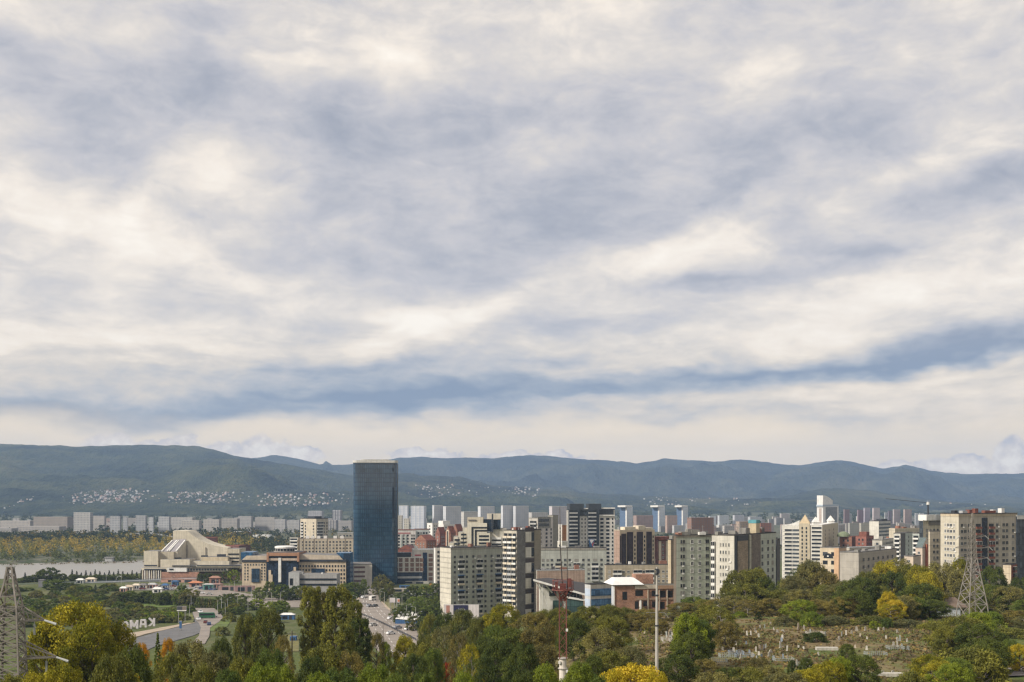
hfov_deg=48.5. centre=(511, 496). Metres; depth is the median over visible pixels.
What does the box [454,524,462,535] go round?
brick house
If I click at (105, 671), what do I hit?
broadleaf tree
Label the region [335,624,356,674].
poplar tree
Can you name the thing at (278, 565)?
office palace
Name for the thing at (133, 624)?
giant letter
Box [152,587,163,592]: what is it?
hut
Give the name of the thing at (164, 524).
apartment block
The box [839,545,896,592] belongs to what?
building
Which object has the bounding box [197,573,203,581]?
broadleaf tree
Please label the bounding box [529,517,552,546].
unfinished tower
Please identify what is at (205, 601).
shrub
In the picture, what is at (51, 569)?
broadleaf tree
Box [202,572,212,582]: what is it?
broadleaf tree
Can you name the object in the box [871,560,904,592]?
broadleaf tree
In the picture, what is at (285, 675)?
broadleaf tree
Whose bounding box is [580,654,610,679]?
broadleaf tree
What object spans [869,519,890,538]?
hotel block
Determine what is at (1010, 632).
shrub
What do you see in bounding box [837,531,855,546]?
church
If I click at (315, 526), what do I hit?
apartment tower
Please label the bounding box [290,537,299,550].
apartment block
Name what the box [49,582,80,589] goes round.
broadleaf tree
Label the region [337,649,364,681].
birch tree
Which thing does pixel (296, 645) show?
path
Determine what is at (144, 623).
giant letter
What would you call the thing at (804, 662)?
broadleaf tree
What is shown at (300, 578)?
window
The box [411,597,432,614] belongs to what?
broadleaf tree
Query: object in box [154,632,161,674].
spruce tree
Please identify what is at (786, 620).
shrub
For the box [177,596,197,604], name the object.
broadleaf tree
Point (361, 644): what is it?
poplar tree
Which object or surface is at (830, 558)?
apartment block
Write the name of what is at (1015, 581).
broadleaf tree
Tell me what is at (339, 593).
poplar tree
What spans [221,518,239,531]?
apartment block
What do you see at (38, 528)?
apartment block
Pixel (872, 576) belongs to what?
broadleaf tree
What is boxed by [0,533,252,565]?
island forest
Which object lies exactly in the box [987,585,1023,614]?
broadleaf tree
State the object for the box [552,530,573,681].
antenna mast
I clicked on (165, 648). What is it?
broadleaf tree
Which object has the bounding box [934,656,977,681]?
broadleaf tree
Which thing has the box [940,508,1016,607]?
apartment block
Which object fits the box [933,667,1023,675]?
lane
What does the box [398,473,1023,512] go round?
foothills
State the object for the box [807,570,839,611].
broadleaf tree
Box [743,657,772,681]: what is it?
broadleaf tree
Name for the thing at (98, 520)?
apartment block
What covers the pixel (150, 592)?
broadleaf tree
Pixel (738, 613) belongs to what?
shrub
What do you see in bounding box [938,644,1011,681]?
broadleaf tree
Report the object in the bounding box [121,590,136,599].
broadleaf tree
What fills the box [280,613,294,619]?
shop pavilion
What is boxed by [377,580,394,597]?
broadleaf tree
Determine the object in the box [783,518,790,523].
distant block
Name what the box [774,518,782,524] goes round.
distant block
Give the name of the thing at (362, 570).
building
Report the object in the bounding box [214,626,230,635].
shrub
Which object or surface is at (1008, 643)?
broadleaf tree
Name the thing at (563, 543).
building
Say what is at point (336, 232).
sky
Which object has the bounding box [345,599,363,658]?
poplar tree
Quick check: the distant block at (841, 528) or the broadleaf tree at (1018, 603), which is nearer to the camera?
the broadleaf tree at (1018, 603)
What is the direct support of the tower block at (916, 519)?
on the ground at (291, 626)
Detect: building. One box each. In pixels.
[161,579,196,581]
[289,571,339,593]
[338,532,352,537]
[353,562,371,587]
[533,578,584,614]
[534,565,584,611]
[557,541,567,546]
[604,573,673,611]
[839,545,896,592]
[847,545,894,550]
[856,532,873,545]
[872,536,893,545]
[1003,563,1016,608]
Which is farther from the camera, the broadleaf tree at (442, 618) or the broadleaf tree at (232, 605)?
the broadleaf tree at (232, 605)
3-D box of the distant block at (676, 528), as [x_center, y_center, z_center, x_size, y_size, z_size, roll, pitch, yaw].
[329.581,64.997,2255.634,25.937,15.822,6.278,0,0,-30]
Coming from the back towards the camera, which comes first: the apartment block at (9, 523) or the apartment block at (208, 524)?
the apartment block at (9, 523)
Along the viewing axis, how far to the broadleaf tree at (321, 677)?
111.66 m
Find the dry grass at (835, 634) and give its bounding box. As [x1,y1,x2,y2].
[636,615,956,681]
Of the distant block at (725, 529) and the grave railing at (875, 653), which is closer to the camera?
the grave railing at (875, 653)
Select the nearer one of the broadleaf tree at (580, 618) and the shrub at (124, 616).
the broadleaf tree at (580, 618)
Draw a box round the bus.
[199,612,214,618]
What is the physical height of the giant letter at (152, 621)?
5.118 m
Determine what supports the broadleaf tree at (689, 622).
on the ground at (291, 626)
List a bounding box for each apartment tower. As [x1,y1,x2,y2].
[300,516,327,537]
[566,504,614,563]
[782,515,811,578]
[811,515,837,582]
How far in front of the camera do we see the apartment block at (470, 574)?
634.93 m
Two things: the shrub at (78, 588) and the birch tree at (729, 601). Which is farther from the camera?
the shrub at (78, 588)
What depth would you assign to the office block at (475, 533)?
771.00 m
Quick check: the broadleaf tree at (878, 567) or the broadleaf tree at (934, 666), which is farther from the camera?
the broadleaf tree at (878, 567)
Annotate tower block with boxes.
[123,517,127,531]
[149,517,153,532]
[398,515,402,528]
[403,518,409,528]
[843,509,849,522]
[857,510,862,522]
[864,508,869,521]
[888,511,891,523]
[915,513,918,524]
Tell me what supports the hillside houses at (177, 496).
on the hills
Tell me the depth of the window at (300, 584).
816.71 m
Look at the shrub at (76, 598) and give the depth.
758.22 m
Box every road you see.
[129,612,222,652]
[191,590,257,595]
[246,598,341,606]
[359,587,418,655]
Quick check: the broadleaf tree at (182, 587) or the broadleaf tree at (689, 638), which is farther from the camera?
the broadleaf tree at (182, 587)
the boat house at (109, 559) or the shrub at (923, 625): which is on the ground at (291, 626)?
the shrub at (923, 625)
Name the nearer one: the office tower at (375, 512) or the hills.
the office tower at (375, 512)
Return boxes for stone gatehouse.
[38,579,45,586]
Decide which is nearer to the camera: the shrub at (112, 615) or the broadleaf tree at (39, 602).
the shrub at (112, 615)
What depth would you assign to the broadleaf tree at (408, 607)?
658.12 m
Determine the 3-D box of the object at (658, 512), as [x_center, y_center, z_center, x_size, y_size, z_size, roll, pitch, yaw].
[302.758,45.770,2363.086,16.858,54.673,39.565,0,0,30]
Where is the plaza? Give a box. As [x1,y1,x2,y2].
[193,608,222,643]
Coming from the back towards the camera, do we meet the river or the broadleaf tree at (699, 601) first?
the river
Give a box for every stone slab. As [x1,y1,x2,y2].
[815,647,837,649]
[871,672,904,676]
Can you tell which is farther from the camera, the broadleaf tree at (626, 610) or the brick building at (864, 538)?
the brick building at (864, 538)
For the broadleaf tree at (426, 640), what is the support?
on the ground at (291, 626)
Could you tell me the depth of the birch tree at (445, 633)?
229.17 m
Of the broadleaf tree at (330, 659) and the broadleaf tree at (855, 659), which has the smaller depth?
the broadleaf tree at (330, 659)
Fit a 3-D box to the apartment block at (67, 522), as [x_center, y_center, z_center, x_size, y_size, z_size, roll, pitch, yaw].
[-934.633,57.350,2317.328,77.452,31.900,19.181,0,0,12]
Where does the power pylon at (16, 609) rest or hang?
on the ground at (291, 626)
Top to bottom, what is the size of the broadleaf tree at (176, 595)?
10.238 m
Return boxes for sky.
[0,0,1023,473]
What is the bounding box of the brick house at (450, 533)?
[445,526,455,545]
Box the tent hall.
[253,534,274,537]
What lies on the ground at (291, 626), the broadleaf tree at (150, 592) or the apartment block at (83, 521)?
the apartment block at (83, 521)
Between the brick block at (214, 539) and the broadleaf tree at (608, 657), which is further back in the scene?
the brick block at (214, 539)
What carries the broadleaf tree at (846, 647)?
on the ground at (291, 626)
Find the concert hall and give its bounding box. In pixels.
[141,530,245,580]
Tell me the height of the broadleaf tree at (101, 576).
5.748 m
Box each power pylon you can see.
[0,565,68,681]
[952,513,992,617]
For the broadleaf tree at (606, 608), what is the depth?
268.10 m
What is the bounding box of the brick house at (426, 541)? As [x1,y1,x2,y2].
[415,534,435,547]
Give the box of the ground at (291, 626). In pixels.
[0,510,1023,681]
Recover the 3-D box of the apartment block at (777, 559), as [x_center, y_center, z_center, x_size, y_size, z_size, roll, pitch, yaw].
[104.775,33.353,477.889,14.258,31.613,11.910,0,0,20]
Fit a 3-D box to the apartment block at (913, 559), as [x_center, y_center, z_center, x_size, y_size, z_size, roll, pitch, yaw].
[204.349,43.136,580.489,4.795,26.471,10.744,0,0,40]
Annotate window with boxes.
[172,565,195,566]
[197,565,240,565]
[300,578,336,579]
[300,584,336,585]
[398,576,421,577]
[567,594,581,596]
[824,553,832,557]
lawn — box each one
[141,598,175,607]
[210,618,229,630]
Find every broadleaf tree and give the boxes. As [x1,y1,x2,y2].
[0,603,14,615]
[0,673,22,681]
[11,578,30,582]
[18,599,46,608]
[19,625,63,681]
[20,587,34,590]
[21,670,49,681]
[26,575,43,581]
[27,599,118,681]
[32,570,55,581]
[38,567,60,579]
[41,579,67,589]
[42,660,85,681]
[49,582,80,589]
[53,573,68,581]
[55,646,98,681]
[58,614,125,681]
[68,574,76,580]
[88,651,137,681]
[90,620,140,670]
[98,575,107,580]
[98,584,115,589]
[109,591,124,601]
[112,643,152,681]
[114,574,126,580]
[117,592,130,602]
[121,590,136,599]
[123,594,144,602]
[130,660,154,679]
[135,592,148,602]
[138,642,151,676]
[142,590,153,600]
[144,593,155,603]
[151,592,166,604]
[151,652,187,681]
[156,591,171,604]
[156,639,206,681]
[157,637,174,681]
[171,592,185,605]
[172,585,187,593]
[177,592,192,605]
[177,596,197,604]
[179,662,214,681]
[180,588,199,598]
[189,593,198,604]
[194,649,229,681]
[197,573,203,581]
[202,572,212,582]
[210,635,234,678]
[214,602,226,608]
[214,667,241,681]
[215,593,231,605]
[218,608,233,614]
[220,570,230,582]
[221,593,249,604]
[226,603,243,613]
[227,570,240,582]
[227,606,245,614]
[227,656,255,681]
[228,599,251,608]
[231,612,258,672]
[243,616,275,657]
[244,662,281,681]
[248,604,287,677]
[249,599,264,609]
[252,587,267,599]
[254,646,288,681]
[262,581,276,597]
[270,584,289,598]
[272,663,297,681]
[273,605,286,613]
[276,601,289,606]
[279,588,298,600]
[286,585,303,599]
[294,585,313,601]
[294,643,349,681]
[296,654,325,681]
[306,671,331,681]
[325,666,357,681]
[341,582,356,593]
[342,591,358,600]
[349,582,365,593]
[355,586,367,596]
[355,662,388,681]
[360,579,369,589]
[364,632,387,671]
[369,581,383,594]
[373,574,389,586]
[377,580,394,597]
[377,641,391,670]
[378,589,387,601]
[380,584,395,598]
[384,670,404,681]
[388,607,406,621]
[388,634,416,680]
[395,605,411,614]
[395,653,437,681]
[397,592,408,601]
[404,585,420,596]
[404,596,422,610]
[404,616,422,630]
[405,642,437,680]
[407,606,427,617]
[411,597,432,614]
[413,671,435,681]
[415,616,430,631]
[416,634,439,650]
[417,585,438,597]
[417,605,439,617]
[417,613,439,643]
[421,647,449,681]
[423,595,439,611]
[424,611,460,662]
[428,583,439,596]
[433,600,441,614]
[440,661,457,681]
[441,608,477,662]
[453,670,474,681]
[463,615,487,654]
[467,634,495,680]
[472,611,506,640]
[473,639,526,681]
[482,623,503,672]
[488,603,521,639]
[491,626,531,681]
[500,642,542,681]
[508,612,557,654]
[511,669,537,681]
[513,629,557,666]
[526,643,560,681]
[529,609,568,645]
[533,661,559,681]
[548,606,570,631]
[554,618,591,660]
[558,660,595,681]
[567,613,591,635]
[571,605,606,630]
[572,626,620,669]
[577,648,636,680]
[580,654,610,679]
[583,614,633,649]
[590,673,606,681]
[595,603,624,628]
[598,662,666,681]
[605,667,626,681]
[610,607,642,624]
[611,645,647,681]
[621,613,647,630]
[640,669,668,681]
[641,619,668,633]
[649,654,700,681]
[665,602,698,614]
[668,631,711,666]
[670,612,709,660]
[679,596,707,612]
[681,617,717,659]
[688,599,718,614]
[691,658,721,680]
[692,671,741,681]
[694,604,727,631]
[710,666,741,681]
[711,620,740,648]
[715,583,742,613]
[722,569,767,615]
[725,583,777,611]
[728,666,769,681]
[742,566,773,614]
[743,577,780,614]
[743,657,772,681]
[752,671,808,681]
[754,598,792,615]
[755,664,792,681]
[760,589,795,614]
[778,574,811,612]
[779,599,817,620]
[781,589,822,614]
[786,563,814,600]
[787,659,797,673]
[793,668,828,681]
[794,559,828,599]
[798,657,813,672]
[805,599,831,615]
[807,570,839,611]
[809,660,847,681]
[810,584,839,615]
[823,596,858,616]
[829,588,875,617]
[829,656,854,681]
[830,577,881,615]
[832,580,859,614]
[838,643,856,658]
[846,654,882,681]
[855,571,885,603]
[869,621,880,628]
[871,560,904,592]
[872,586,890,615]
[875,571,908,597]
[876,591,898,615]
[884,599,907,620]
[886,562,921,588]
[892,594,923,618]
[895,582,944,614]
[902,596,929,618]
[904,564,934,585]
[906,570,948,615]
[906,654,943,678]
[907,599,952,618]
[917,660,959,681]
[922,625,966,655]
[923,561,960,597]
[925,662,974,681]
[927,616,993,653]
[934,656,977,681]
[938,569,976,611]
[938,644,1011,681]
[950,555,972,613]
[952,622,1009,652]
[960,584,998,611]
[961,638,1015,672]
[965,612,997,636]
[971,565,1008,600]
[974,584,1013,612]
[976,653,1013,681]
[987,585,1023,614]
[1001,610,1023,625]
[1003,638,1020,660]
[1006,577,1023,601]
[1006,643,1023,670]
[1008,600,1023,616]
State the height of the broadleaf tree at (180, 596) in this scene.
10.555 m
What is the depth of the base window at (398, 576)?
925.90 m
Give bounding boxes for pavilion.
[209,576,221,582]
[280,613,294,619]
[395,612,419,623]
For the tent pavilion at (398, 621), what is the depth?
635.07 m
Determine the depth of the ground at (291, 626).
582.14 m
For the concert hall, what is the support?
on the ground at (291, 626)
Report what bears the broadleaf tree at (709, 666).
on the ground at (291, 626)
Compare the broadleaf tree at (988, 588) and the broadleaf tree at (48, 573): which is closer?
the broadleaf tree at (988, 588)
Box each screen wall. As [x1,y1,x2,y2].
[218,586,233,590]
[235,585,254,591]
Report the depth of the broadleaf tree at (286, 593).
778.07 m
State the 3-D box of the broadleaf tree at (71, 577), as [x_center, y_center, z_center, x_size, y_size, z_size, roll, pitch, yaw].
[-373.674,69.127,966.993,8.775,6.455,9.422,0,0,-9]
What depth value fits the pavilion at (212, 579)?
929.26 m
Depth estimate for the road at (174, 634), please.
579.23 m
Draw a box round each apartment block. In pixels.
[0,520,32,527]
[0,528,17,535]
[17,526,65,533]
[33,517,72,529]
[73,512,92,534]
[93,516,105,530]
[110,516,120,534]
[136,515,146,531]
[159,516,170,532]
[171,517,195,530]
[182,520,201,531]
[203,519,220,532]
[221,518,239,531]
[238,516,252,530]
[255,517,277,530]
[275,519,286,532]
[287,520,299,532]
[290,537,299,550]
[300,536,352,552]
[308,511,323,517]
[328,520,337,529]
[332,510,341,520]
[338,521,352,530]
[398,529,415,548]
[415,529,428,538]
[427,523,437,537]
[434,548,439,594]
[438,521,454,531]
[440,542,503,620]
[461,512,477,527]
[503,526,540,616]
[529,512,547,517]
[541,540,606,582]
[558,524,566,540]
[604,559,667,583]
[614,525,654,563]
[633,515,652,526]
[655,536,668,563]
[665,515,676,532]
[668,532,674,582]
[673,525,711,608]
[687,517,713,540]
[711,520,775,610]
[717,515,728,524]
[733,515,743,523]
[736,521,748,530]
[748,517,761,522]
[760,523,770,531]
[776,538,779,585]
[780,513,789,517]
[820,546,846,582]
[848,523,858,535]
[859,523,868,531]
[872,508,879,520]
[889,525,918,537]
[893,509,899,523]
[894,532,912,568]
[903,509,911,523]
[904,555,920,566]
[912,532,918,554]
[928,530,940,575]
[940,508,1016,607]
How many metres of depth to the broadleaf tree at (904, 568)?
400.24 m
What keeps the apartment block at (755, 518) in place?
on the ground at (291, 626)
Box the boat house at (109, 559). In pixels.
[104,557,114,561]
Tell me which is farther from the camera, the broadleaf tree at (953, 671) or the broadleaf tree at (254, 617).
the broadleaf tree at (254, 617)
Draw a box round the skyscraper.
[816,495,838,543]
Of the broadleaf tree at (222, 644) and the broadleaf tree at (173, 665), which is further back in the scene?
the broadleaf tree at (222, 644)
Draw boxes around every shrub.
[28,591,41,597]
[42,606,53,610]
[49,588,60,592]
[50,598,58,602]
[57,596,70,602]
[66,585,82,591]
[68,597,82,601]
[76,586,85,591]
[79,588,93,593]
[80,599,92,603]
[99,599,114,606]
[104,587,114,591]
[104,609,117,613]
[105,614,122,623]
[107,610,124,616]
[110,602,128,608]
[112,616,128,622]
[117,613,131,619]
[119,609,132,615]
[130,607,143,613]
[131,613,146,618]
[133,602,143,607]
[143,605,155,610]
[147,613,167,623]
[150,610,163,614]
[157,614,171,622]
[165,616,179,622]
[168,611,184,619]
[180,615,191,620]
[187,605,197,611]
[195,597,202,607]
[199,597,205,607]
[202,598,209,607]
[206,598,212,607]
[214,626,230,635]
[220,612,236,621]
[264,601,278,610]
[277,600,290,609]
[732,611,748,617]
[771,616,800,626]
[799,611,823,626]
[800,631,829,642]
[820,615,854,626]
[847,616,901,627]
[880,617,895,628]
[892,618,922,628]
[892,669,927,681]
[916,620,936,629]
[978,611,1007,627]
[996,627,1023,638]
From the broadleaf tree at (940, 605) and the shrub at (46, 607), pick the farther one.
the shrub at (46, 607)
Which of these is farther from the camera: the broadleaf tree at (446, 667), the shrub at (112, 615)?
the shrub at (112, 615)
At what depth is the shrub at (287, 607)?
719.08 m
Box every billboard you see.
[177,606,186,622]
[390,598,394,613]
[444,604,478,618]
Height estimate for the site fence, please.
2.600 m
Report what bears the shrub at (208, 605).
on the ground at (291, 626)
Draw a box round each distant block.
[128,518,135,525]
[659,526,664,531]
[672,525,683,532]
[722,526,734,532]
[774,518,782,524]
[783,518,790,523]
[839,525,844,543]
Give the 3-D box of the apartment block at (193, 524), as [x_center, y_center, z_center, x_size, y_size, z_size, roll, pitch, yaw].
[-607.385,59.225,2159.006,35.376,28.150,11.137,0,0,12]
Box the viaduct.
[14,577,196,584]
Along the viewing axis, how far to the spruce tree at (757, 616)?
299.77 m
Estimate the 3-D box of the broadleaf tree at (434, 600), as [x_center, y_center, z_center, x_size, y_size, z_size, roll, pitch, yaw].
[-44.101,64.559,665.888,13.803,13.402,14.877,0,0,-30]
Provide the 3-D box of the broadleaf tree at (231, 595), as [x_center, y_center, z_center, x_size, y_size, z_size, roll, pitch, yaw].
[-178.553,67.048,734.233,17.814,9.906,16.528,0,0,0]
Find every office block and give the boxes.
[398,552,422,583]
[412,545,433,582]
[449,513,506,545]
[584,582,610,608]
[892,499,940,539]
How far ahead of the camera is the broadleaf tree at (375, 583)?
819.07 m
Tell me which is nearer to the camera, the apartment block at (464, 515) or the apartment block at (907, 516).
the apartment block at (464, 515)
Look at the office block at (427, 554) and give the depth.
936.61 m
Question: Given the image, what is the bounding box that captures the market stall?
[188,581,202,586]
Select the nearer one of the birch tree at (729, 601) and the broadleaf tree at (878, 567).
the birch tree at (729, 601)
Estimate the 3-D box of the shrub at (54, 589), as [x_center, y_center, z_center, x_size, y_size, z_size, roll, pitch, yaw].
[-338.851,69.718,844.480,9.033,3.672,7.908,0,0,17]
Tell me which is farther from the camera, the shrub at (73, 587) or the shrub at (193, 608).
the shrub at (73, 587)
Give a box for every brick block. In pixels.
[206,537,217,542]
[225,544,249,571]
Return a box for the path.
[284,635,298,650]
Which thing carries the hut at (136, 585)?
on the ground at (291, 626)
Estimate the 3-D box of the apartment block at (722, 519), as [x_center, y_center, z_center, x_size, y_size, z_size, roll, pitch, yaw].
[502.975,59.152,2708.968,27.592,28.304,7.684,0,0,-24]
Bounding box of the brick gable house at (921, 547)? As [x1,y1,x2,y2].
[915,537,927,568]
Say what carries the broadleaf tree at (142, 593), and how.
on the lawn at (158, 605)
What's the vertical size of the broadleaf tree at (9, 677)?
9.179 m
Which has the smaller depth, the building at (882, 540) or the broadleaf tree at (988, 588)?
the broadleaf tree at (988, 588)
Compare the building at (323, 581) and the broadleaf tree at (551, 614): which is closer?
the broadleaf tree at (551, 614)
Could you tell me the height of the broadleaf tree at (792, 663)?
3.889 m
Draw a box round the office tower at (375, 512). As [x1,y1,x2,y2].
[353,459,397,584]
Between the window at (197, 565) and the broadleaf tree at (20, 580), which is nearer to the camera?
the broadleaf tree at (20, 580)
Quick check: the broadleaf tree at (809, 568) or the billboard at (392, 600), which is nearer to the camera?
the broadleaf tree at (809, 568)
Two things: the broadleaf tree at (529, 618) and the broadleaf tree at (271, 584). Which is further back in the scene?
the broadleaf tree at (271, 584)
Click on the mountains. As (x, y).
(739, 479)
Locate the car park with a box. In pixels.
[125,585,217,589]
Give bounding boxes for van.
[369,595,376,599]
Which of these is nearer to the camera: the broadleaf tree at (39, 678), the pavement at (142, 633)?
the broadleaf tree at (39, 678)
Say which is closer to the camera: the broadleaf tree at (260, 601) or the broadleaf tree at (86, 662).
the broadleaf tree at (86, 662)
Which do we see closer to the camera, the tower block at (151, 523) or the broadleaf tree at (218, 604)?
the broadleaf tree at (218, 604)
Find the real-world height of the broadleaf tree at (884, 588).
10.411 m
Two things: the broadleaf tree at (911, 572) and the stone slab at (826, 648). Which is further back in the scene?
the broadleaf tree at (911, 572)
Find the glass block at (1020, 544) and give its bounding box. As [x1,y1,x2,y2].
[1016,515,1023,587]
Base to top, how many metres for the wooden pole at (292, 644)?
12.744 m
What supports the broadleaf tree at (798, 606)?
on the ground at (291, 626)
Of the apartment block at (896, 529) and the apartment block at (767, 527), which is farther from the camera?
the apartment block at (767, 527)
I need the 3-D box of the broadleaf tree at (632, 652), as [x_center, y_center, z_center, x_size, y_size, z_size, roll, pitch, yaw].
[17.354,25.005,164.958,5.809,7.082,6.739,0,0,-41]
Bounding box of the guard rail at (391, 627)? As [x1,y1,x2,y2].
[362,613,415,640]
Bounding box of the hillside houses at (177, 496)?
[4,484,985,507]
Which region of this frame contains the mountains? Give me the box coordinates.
[253,455,1023,502]
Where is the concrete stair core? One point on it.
(555, 530)
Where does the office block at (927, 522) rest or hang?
on the ground at (291, 626)
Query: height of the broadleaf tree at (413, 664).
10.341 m
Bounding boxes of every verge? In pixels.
[182,615,193,622]
[381,598,395,608]
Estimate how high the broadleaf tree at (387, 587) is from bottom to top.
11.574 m
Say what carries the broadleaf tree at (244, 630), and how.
on the ground at (291, 626)
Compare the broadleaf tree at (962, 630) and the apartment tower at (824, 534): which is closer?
the broadleaf tree at (962, 630)
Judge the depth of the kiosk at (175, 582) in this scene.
903.65 m
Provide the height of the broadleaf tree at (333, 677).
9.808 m
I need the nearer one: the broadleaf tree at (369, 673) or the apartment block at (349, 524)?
the broadleaf tree at (369, 673)
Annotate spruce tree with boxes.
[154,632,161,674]
[753,611,762,619]
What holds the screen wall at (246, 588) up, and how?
on the ground at (291, 626)
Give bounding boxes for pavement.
[122,622,195,637]
[378,595,411,625]
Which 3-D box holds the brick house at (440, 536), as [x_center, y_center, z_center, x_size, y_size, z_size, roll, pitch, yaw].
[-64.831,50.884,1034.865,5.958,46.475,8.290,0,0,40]
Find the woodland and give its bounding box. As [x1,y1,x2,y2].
[0,510,1022,553]
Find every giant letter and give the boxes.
[130,620,138,628]
[140,619,146,626]
[148,618,154,625]
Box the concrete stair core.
[548,515,557,546]
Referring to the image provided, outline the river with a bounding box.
[0,545,839,578]
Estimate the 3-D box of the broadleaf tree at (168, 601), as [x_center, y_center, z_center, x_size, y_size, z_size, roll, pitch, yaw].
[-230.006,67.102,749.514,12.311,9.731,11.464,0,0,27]
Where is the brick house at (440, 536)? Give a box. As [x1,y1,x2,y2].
[435,527,444,547]
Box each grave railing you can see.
[711,658,727,662]
[734,653,754,657]
[772,657,794,660]
[863,651,887,655]
[886,645,904,649]
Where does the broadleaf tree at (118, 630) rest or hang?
on the ground at (291, 626)
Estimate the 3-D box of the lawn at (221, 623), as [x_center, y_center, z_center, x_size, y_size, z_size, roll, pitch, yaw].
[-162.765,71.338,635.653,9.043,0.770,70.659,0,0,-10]
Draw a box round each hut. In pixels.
[76,578,85,582]
[85,577,96,581]
[120,586,127,591]
[126,585,134,590]
[133,583,140,588]
[141,583,147,587]
[148,583,157,587]
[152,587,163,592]
[161,583,168,587]
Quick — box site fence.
[405,581,428,583]
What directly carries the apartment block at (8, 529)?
on the ground at (291, 626)
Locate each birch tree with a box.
[272,634,298,677]
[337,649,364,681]
[429,625,461,679]
[445,631,469,681]
[456,642,483,681]
[637,608,661,624]
[647,610,681,619]
[697,597,732,613]
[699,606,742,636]
[713,595,755,613]
[732,599,759,615]
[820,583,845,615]
[873,604,908,619]
[886,557,907,571]
[1012,616,1023,628]
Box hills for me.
[0,444,1023,515]
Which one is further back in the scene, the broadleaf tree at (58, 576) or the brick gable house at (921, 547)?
the broadleaf tree at (58, 576)
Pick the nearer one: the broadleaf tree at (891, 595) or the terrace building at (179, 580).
the broadleaf tree at (891, 595)
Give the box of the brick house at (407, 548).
[398,544,413,555]
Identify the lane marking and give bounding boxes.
[363,588,405,651]
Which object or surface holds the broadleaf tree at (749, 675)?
on the ground at (291, 626)
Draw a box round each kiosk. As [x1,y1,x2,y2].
[170,580,178,585]
[202,583,213,589]
[212,583,222,587]
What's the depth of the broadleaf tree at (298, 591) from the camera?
768.62 m
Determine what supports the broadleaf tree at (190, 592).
on the ground at (291, 626)
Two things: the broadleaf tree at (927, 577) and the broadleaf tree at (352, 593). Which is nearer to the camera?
the broadleaf tree at (927, 577)
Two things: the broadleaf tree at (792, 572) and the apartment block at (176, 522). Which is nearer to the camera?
the broadleaf tree at (792, 572)
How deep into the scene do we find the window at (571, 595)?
522.56 m
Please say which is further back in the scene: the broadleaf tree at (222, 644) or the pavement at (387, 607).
the pavement at (387, 607)
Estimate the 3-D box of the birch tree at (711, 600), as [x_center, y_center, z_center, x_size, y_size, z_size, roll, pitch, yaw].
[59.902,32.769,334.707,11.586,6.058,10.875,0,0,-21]
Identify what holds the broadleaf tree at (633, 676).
on the ground at (291, 626)
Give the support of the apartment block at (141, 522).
on the ground at (291, 626)
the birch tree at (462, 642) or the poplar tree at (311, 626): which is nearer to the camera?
the birch tree at (462, 642)
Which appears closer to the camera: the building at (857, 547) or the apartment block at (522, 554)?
the apartment block at (522, 554)
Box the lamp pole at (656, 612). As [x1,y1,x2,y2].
[646,567,668,675]
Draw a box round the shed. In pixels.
[390,588,412,591]
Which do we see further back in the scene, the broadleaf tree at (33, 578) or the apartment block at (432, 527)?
the apartment block at (432, 527)
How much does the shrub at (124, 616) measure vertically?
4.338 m
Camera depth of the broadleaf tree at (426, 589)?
788.46 m
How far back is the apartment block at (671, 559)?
520.57 m
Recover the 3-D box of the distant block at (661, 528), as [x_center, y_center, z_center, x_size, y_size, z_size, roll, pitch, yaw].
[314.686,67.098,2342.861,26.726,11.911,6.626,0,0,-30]
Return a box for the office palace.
[241,545,353,590]
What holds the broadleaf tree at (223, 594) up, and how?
on the ground at (291, 626)
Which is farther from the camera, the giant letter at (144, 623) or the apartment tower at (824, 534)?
the apartment tower at (824, 534)
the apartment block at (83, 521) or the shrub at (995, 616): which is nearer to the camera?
the shrub at (995, 616)
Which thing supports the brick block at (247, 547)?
on the ground at (291, 626)
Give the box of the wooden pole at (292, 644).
[291,631,292,667]
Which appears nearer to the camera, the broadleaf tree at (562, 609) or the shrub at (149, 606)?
the broadleaf tree at (562, 609)
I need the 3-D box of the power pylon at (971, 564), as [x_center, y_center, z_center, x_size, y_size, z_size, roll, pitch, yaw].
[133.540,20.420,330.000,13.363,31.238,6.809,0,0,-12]
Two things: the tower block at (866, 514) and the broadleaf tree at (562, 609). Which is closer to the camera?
the broadleaf tree at (562, 609)
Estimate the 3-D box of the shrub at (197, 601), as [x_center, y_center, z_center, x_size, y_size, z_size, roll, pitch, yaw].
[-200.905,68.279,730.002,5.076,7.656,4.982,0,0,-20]
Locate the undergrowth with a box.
[0,607,1023,681]
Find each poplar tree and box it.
[296,586,323,660]
[310,591,334,669]
[319,583,352,681]
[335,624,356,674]
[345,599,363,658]
[346,617,372,677]
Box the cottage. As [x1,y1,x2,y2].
[936,597,966,615]

